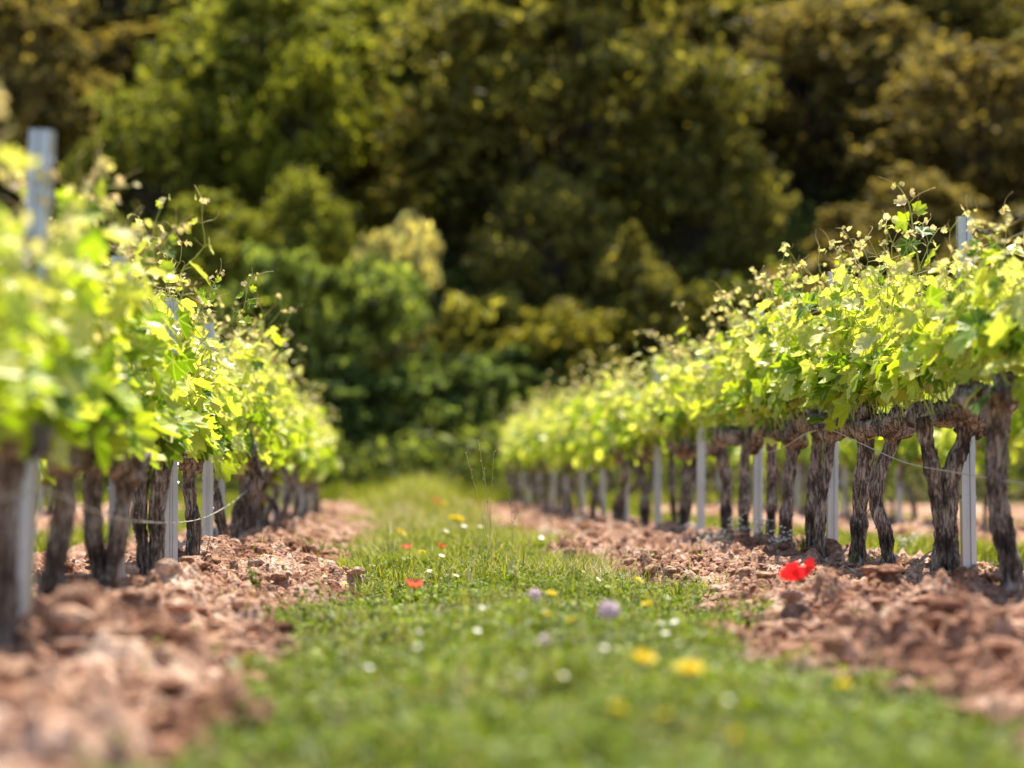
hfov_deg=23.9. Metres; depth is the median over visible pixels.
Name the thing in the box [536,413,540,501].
steel post
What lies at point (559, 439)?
grapevine
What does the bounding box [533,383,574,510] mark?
grapevine
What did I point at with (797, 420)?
grapevine
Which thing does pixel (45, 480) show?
grapevine
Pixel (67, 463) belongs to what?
grapevine
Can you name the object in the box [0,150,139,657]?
grapevine
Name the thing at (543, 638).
clover flower
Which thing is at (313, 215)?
tree
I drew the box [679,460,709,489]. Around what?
grapevine
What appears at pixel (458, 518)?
dandelion
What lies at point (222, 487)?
steel post
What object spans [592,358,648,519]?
grapevine
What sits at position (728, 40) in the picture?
tree
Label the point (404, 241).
bush
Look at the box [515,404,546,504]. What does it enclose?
grapevine
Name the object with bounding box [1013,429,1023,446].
grapevine
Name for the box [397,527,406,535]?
dandelion
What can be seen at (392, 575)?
grass tuft
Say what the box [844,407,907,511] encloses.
grapevine
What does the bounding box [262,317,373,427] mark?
bush
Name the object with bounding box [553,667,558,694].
daisy
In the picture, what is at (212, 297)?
vine shoot
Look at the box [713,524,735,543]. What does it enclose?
weed
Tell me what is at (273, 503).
grapevine
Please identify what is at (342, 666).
daisy
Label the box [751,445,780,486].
grapevine
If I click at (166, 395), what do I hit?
grapevine
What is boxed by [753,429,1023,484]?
wire
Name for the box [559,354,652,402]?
bush
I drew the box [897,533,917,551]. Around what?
weed
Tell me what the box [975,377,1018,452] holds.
grapevine
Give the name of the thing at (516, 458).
grapevine
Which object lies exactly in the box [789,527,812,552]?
grass tuft
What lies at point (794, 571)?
poppy
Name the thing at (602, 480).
steel post
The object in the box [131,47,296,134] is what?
tree
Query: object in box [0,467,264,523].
wire
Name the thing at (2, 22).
tree
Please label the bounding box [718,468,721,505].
steel post
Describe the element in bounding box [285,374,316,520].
grapevine
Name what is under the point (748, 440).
grapevine
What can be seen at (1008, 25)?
tree
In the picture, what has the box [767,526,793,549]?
weed
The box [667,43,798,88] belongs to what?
tree
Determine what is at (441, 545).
coral poppy
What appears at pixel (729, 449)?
grapevine
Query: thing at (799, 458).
grapevine
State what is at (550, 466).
grapevine
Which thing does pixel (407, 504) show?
grass
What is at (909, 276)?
wire
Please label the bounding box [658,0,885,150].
tree
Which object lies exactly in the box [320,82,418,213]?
tree
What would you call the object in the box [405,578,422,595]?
coral poppy
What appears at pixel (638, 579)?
dandelion
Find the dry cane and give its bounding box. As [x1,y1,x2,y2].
[974,214,1023,234]
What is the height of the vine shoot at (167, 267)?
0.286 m
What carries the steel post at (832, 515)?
on the ground at (100, 654)
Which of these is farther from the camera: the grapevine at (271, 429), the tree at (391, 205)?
the tree at (391, 205)
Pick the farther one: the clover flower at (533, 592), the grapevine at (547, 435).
the grapevine at (547, 435)
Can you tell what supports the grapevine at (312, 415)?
on the ground at (100, 654)
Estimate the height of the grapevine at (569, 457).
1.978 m
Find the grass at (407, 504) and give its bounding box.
[7,350,1023,767]
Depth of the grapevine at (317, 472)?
26.35 m
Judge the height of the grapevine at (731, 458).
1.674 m
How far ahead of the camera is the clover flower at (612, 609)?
6.88 m
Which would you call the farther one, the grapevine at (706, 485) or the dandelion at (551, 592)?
the grapevine at (706, 485)
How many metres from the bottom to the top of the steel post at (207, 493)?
1.404 m
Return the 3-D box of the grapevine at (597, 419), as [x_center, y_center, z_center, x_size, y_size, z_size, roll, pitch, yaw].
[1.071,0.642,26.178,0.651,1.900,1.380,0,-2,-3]
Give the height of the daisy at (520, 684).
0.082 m
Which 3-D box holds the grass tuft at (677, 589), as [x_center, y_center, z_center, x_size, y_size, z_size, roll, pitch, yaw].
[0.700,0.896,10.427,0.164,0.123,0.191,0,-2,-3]
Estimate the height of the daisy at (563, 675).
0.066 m
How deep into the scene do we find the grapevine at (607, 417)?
24.30 m
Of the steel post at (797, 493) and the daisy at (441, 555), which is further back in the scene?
the steel post at (797, 493)
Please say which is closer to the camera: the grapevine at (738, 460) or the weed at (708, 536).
the weed at (708, 536)
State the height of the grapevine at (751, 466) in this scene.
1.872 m
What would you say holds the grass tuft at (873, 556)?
on the ground at (100, 654)
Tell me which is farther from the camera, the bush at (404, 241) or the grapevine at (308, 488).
the bush at (404, 241)
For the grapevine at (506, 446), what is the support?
on the ground at (100, 654)
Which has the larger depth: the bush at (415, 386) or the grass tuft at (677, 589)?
the bush at (415, 386)
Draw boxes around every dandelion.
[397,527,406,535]
[449,515,463,520]
[542,612,550,632]
[546,590,557,604]
[568,617,579,638]
[612,703,623,733]
[632,649,656,680]
[634,576,642,603]
[641,600,650,618]
[659,712,670,740]
[674,659,703,688]
[729,730,740,767]
[836,680,851,708]
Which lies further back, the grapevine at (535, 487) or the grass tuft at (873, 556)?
the grapevine at (535, 487)
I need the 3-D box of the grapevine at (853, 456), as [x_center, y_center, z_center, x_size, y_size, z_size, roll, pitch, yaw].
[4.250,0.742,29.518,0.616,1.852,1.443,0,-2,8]
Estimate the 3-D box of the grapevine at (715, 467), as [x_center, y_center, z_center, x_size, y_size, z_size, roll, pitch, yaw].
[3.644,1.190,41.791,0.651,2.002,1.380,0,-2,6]
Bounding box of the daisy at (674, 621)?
[671,620,677,640]
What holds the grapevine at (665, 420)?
on the ground at (100, 654)
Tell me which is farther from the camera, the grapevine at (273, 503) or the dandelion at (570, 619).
the grapevine at (273, 503)
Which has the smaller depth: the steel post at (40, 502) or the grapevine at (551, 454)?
the steel post at (40, 502)
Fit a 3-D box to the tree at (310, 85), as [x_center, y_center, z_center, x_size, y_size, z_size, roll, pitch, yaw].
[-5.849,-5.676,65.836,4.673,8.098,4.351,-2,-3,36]
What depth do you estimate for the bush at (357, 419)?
53.21 m
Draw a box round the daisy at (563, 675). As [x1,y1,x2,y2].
[558,673,565,696]
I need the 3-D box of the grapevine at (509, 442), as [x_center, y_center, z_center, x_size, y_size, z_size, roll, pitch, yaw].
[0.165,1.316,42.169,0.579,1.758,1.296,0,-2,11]
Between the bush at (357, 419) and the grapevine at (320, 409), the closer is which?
the grapevine at (320, 409)
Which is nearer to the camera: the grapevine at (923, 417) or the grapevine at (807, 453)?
the grapevine at (923, 417)
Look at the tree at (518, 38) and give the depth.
83.36 m
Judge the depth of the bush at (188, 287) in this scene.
55.36 m
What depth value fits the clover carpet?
5.36 m
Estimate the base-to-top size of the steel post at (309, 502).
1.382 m
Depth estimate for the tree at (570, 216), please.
59.48 m
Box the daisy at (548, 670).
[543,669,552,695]
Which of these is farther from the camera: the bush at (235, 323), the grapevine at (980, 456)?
the bush at (235, 323)
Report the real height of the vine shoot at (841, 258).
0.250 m
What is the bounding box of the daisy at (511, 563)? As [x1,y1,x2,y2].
[509,562,513,587]
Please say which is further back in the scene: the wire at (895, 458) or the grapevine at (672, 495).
the grapevine at (672, 495)
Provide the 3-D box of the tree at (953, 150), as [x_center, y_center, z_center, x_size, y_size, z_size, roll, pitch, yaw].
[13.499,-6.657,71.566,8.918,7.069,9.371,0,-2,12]
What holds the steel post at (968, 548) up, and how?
on the ground at (100, 654)
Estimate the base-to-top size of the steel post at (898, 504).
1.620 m
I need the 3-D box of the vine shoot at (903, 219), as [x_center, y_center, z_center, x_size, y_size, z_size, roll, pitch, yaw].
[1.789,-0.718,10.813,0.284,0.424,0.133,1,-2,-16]
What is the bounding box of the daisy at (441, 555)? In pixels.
[438,554,443,588]
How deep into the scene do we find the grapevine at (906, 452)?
26.74 m
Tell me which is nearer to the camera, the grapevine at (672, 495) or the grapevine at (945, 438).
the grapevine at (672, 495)
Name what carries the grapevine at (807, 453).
on the ground at (100, 654)
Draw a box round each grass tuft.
[391,564,406,581]
[659,579,691,601]
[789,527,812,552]
[862,550,880,560]
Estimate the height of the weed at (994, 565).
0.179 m
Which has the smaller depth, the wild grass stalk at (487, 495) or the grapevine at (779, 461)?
the wild grass stalk at (487, 495)
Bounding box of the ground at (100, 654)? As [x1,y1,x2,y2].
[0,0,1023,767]
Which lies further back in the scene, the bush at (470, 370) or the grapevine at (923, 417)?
the bush at (470, 370)
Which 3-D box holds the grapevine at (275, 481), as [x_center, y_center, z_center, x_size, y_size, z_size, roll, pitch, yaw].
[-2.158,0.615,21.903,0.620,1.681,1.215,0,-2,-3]
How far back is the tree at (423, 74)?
80.26 m
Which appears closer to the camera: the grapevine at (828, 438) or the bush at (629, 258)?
the grapevine at (828, 438)
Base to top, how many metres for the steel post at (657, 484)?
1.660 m
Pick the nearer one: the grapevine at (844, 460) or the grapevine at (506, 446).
the grapevine at (844, 460)
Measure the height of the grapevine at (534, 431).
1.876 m
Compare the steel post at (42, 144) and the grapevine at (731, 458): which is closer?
the steel post at (42, 144)
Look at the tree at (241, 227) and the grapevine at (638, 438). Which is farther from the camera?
the tree at (241, 227)
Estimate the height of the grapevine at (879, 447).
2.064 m
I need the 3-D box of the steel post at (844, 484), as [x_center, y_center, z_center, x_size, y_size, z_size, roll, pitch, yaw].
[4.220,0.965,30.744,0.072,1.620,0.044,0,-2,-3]
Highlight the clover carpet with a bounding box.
[15,511,1023,767]
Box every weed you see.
[246,564,262,589]
[572,508,586,523]
[695,530,714,543]
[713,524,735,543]
[727,512,749,533]
[753,513,773,544]
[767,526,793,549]
[832,676,840,696]
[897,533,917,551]
[979,559,998,570]
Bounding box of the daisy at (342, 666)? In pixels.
[339,649,343,688]
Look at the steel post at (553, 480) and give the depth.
36.58 m
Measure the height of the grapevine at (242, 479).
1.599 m
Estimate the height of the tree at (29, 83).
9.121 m
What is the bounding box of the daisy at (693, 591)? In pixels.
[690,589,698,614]
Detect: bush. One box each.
[101,257,208,350]
[190,238,373,390]
[196,309,277,365]
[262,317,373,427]
[288,251,453,423]
[296,355,391,452]
[349,210,460,379]
[357,370,491,443]
[418,353,520,446]
[426,284,559,374]
[476,343,557,414]
[490,387,568,432]
[498,295,647,399]
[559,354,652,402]
[573,220,689,366]
[575,272,717,374]
[656,270,779,367]
[748,253,863,339]
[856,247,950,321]
[939,201,1023,388]
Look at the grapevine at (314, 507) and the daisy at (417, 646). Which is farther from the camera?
the grapevine at (314, 507)
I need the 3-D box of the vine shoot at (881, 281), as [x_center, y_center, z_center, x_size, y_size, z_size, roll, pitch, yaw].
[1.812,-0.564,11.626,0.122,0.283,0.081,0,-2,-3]
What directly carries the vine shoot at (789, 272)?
attached to the grapevine at (797, 420)
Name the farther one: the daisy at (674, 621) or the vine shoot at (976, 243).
the vine shoot at (976, 243)
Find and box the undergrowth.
[0,1,1023,500]
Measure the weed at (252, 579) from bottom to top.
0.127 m
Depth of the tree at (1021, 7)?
84.53 m
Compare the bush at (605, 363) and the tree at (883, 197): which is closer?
the bush at (605, 363)
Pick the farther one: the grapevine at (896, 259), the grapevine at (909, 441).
the grapevine at (896, 259)
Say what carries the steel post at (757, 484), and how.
on the ground at (100, 654)
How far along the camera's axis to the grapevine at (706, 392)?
17.13 m
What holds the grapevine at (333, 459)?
on the ground at (100, 654)
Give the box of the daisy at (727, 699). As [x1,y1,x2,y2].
[725,697,735,726]
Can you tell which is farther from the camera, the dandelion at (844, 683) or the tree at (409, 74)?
the tree at (409, 74)
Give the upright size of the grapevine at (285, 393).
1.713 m
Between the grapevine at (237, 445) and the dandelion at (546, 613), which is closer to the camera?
the dandelion at (546, 613)
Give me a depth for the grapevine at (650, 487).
23.28 m
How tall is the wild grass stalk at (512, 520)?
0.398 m
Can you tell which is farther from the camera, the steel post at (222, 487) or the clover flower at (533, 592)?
the steel post at (222, 487)
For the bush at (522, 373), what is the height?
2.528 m
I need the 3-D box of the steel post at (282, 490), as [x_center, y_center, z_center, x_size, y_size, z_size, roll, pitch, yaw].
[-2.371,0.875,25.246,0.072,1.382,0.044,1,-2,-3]
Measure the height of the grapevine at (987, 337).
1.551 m
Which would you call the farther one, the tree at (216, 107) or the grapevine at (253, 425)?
the tree at (216, 107)
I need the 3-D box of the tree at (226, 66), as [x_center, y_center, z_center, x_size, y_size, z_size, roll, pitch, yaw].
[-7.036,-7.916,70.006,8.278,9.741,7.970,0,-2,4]
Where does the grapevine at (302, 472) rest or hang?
on the ground at (100, 654)
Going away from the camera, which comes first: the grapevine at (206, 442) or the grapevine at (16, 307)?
the grapevine at (16, 307)
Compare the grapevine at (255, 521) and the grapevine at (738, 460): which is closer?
the grapevine at (255, 521)
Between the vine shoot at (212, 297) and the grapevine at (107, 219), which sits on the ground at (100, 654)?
the grapevine at (107, 219)
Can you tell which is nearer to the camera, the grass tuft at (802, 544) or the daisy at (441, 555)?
the daisy at (441, 555)
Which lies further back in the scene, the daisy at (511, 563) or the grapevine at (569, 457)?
the grapevine at (569, 457)
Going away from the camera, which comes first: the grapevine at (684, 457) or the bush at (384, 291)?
the grapevine at (684, 457)
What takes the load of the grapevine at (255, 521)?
on the ground at (100, 654)
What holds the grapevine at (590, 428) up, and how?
on the ground at (100, 654)
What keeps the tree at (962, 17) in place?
on the ground at (100, 654)
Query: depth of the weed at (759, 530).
14.88 m
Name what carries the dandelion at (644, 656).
on the ground at (100, 654)
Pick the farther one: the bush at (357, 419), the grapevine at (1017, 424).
the bush at (357, 419)
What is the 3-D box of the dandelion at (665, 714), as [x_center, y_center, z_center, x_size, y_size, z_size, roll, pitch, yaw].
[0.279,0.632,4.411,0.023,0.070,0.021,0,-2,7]
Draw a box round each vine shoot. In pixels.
[54,135,141,249]
[140,211,192,280]
[199,258,224,305]
[234,271,271,331]
[784,255,803,308]
[829,243,850,274]
[876,237,897,295]
[878,176,939,270]
[966,196,1000,264]
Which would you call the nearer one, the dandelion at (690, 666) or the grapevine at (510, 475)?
the dandelion at (690, 666)
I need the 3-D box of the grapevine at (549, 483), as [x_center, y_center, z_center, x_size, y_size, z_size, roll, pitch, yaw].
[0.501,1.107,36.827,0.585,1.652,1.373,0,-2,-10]
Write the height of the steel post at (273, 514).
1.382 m
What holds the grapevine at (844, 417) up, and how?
on the ground at (100, 654)
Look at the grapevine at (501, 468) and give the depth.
45.17 m
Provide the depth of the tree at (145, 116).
66.02 m
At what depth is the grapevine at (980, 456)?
23.56 m
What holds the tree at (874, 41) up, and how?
on the ground at (100, 654)
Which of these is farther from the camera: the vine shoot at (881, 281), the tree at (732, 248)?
the tree at (732, 248)
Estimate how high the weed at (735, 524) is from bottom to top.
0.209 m
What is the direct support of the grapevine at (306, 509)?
on the ground at (100, 654)
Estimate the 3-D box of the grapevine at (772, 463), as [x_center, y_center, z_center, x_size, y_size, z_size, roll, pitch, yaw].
[1.544,0.171,15.158,0.680,1.776,1.344,0,-2,-3]
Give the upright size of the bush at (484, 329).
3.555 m
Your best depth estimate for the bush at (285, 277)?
55.08 m
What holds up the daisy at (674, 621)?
on the ground at (100, 654)
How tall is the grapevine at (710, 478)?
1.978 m
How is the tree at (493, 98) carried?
on the ground at (100, 654)
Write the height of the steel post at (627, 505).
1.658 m
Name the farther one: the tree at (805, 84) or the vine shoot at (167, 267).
the tree at (805, 84)
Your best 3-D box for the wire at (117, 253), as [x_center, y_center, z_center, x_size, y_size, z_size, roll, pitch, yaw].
[-1.925,-0.039,18.639,0.003,0.150,29.001,0,-2,-3]
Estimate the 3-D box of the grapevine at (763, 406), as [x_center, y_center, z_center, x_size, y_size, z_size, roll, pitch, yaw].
[1.612,0.183,14.624,0.771,1.797,1.343,0,-2,-3]
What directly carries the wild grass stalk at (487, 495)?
on the ground at (100, 654)
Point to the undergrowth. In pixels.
(398, 447)
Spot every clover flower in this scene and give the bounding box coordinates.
[528,588,540,606]
[539,634,549,653]
[598,600,619,645]
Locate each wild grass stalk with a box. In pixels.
[465,439,495,566]
[507,493,515,543]
[516,486,526,534]
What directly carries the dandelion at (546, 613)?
on the ground at (100, 654)
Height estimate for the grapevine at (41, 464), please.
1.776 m
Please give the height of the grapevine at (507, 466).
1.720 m
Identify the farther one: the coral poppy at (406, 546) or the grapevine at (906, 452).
the grapevine at (906, 452)
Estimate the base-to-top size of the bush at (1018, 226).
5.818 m
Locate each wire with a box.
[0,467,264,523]
[9,165,235,351]
[639,232,1023,385]
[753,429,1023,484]
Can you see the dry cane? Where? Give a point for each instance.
(1014, 219)
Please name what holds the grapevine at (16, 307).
on the ground at (100, 654)
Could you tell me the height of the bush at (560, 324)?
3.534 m
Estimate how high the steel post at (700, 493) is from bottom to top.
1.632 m
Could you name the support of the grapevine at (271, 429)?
on the ground at (100, 654)
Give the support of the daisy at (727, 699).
on the ground at (100, 654)
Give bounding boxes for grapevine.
[0,90,93,428]
[0,142,144,597]
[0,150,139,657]
[0,193,200,591]
[39,464,53,516]
[40,459,45,471]
[52,186,218,575]
[109,223,239,555]
[178,281,269,536]
[191,286,278,538]
[199,349,281,525]
[213,293,286,535]
[217,307,301,530]
[252,325,308,522]
[252,373,284,526]
[255,340,293,528]
[265,372,306,526]
[266,343,305,525]
[282,366,315,519]
[282,375,319,514]
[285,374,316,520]
[288,423,325,517]
[293,401,332,519]
[297,396,329,516]
[300,402,322,520]
[305,431,328,513]
[306,399,333,514]
[306,399,341,510]
[306,400,333,496]
[308,386,325,488]
[495,411,525,500]
[499,398,531,500]
[499,398,533,501]
[500,404,525,488]
[500,417,521,499]
[502,410,524,487]
[505,399,527,503]
[515,388,546,503]
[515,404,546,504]
[521,389,549,501]
[522,390,550,509]
[522,394,555,504]
[523,403,551,502]
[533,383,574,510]
[539,370,580,510]
[540,395,563,508]
[544,390,590,515]
[547,383,580,515]
[555,360,597,510]
[558,369,606,518]
[567,381,613,518]
[575,359,617,516]
[579,355,630,519]
[588,344,641,520]
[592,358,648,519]
[610,363,664,527]
[612,368,668,521]
[633,327,715,525]
[635,334,707,522]
[642,329,715,525]
[653,295,753,533]
[674,454,682,484]
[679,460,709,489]
[688,455,712,486]
[695,291,763,536]
[695,454,708,503]
[706,420,734,502]
[713,274,823,542]
[713,422,735,503]
[714,267,811,548]
[729,444,741,468]
[729,449,766,504]
[749,455,752,485]
[750,242,861,547]
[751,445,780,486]
[756,228,885,558]
[763,416,785,509]
[776,444,794,509]
[788,416,807,509]
[795,225,903,563]
[799,432,809,488]
[803,433,822,468]
[830,210,936,565]
[838,437,855,517]
[839,438,875,475]
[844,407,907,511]
[870,192,1023,572]
[874,402,905,522]
[895,399,922,519]
[896,214,1023,591]
[906,384,955,455]
[918,388,978,494]
[953,382,1017,523]
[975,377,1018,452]
[991,358,1023,450]
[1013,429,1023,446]
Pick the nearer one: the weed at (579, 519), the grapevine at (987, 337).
the grapevine at (987, 337)
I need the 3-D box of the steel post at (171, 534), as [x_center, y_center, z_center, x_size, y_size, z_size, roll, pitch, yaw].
[-1.582,0.303,11.230,0.072,1.404,0.044,0,-2,-7]
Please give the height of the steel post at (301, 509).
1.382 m
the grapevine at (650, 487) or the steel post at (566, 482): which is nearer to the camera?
the grapevine at (650, 487)
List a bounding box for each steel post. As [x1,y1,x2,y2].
[16,129,55,616]
[37,484,42,516]
[107,256,127,576]
[165,298,179,561]
[201,323,214,536]
[216,352,225,536]
[272,484,278,521]
[281,486,284,509]
[299,483,303,514]
[308,490,311,511]
[520,470,523,501]
[526,471,529,503]
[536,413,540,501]
[551,412,555,508]
[564,473,568,509]
[579,470,585,510]
[599,467,605,516]
[621,389,628,519]
[653,359,660,527]
[696,356,705,531]
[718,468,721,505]
[753,308,763,534]
[795,464,799,508]
[826,272,838,540]
[841,465,846,514]
[896,440,901,523]
[956,216,976,567]
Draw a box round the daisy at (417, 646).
[415,644,425,689]
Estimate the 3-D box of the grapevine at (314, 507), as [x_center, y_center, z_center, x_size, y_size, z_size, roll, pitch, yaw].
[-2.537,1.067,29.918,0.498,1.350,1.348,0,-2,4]
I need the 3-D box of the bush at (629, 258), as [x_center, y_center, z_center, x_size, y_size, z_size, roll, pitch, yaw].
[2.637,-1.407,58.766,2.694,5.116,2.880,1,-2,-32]
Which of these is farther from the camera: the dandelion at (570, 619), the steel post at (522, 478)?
the steel post at (522, 478)
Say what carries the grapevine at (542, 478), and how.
on the ground at (100, 654)
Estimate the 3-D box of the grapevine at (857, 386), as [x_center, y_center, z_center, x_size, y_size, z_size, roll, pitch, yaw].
[1.838,0.050,11.605,0.525,1.859,1.301,0,-2,-3]
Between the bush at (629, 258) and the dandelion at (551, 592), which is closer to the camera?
the dandelion at (551, 592)
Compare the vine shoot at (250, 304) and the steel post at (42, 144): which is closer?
the steel post at (42, 144)
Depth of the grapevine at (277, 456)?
17.20 m
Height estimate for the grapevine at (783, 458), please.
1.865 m
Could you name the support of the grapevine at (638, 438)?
on the ground at (100, 654)
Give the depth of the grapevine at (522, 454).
40.02 m
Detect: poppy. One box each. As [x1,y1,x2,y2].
[401,543,412,549]
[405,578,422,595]
[438,542,446,551]
[778,557,815,591]
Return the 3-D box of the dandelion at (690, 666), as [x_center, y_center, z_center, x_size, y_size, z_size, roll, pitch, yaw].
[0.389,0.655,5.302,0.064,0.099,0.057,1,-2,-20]
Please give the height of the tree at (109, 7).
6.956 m
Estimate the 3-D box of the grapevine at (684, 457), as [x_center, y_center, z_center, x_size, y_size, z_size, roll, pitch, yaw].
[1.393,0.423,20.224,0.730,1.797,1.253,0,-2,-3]
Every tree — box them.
[0,0,122,250]
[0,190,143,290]
[1,0,74,77]
[4,9,197,123]
[7,0,242,80]
[57,74,254,286]
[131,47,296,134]
[135,0,403,247]
[139,187,277,318]
[213,31,383,255]
[234,161,359,338]
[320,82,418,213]
[322,0,518,125]
[353,142,510,285]
[356,0,780,280]
[365,47,459,118]
[464,169,624,371]
[502,2,591,73]
[547,0,772,128]
[614,116,800,334]
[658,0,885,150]
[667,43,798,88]
[696,0,967,219]
[781,68,934,138]
[798,161,993,296]
[814,31,1023,236]
[862,0,1023,77]
[886,0,1023,99]
[971,12,1023,96]
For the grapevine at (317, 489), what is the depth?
30.38 m
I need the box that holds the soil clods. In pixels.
[0,499,1023,764]
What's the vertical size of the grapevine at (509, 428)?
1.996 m
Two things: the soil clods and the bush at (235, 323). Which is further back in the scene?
the bush at (235, 323)
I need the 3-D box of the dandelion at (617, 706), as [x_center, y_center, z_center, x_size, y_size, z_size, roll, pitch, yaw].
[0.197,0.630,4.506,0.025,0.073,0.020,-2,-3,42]
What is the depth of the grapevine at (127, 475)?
8.35 m
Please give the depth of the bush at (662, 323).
57.48 m
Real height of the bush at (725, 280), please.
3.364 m
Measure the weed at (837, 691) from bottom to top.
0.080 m
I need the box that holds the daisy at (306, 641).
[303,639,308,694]
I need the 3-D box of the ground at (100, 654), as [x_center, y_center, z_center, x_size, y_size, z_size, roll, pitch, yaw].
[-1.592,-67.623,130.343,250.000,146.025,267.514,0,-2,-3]
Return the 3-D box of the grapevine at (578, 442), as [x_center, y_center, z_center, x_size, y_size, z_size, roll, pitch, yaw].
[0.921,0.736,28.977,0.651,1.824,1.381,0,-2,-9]
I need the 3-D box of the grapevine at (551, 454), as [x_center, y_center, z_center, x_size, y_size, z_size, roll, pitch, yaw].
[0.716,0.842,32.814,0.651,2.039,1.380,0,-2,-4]
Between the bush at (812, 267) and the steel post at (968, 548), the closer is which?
the steel post at (968, 548)
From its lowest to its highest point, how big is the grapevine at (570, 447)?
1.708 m
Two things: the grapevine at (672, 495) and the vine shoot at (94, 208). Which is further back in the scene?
the grapevine at (672, 495)
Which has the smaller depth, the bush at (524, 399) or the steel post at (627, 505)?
the steel post at (627, 505)
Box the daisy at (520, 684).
[517,671,521,702]
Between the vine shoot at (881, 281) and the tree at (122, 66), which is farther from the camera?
the tree at (122, 66)
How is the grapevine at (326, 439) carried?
on the ground at (100, 654)
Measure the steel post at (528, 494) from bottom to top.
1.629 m
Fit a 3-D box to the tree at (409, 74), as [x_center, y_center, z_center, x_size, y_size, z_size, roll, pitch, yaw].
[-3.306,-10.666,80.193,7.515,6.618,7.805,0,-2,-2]
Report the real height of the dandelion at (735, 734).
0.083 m
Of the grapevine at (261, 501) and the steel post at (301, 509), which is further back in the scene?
the steel post at (301, 509)
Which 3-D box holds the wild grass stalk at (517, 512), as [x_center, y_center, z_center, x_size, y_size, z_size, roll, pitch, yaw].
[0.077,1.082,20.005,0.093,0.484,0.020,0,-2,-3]
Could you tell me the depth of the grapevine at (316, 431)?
28.35 m
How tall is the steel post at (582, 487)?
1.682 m
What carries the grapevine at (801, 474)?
on the ground at (100, 654)
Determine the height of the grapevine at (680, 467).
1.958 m
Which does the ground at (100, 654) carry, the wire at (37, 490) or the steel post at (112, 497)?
the steel post at (112, 497)

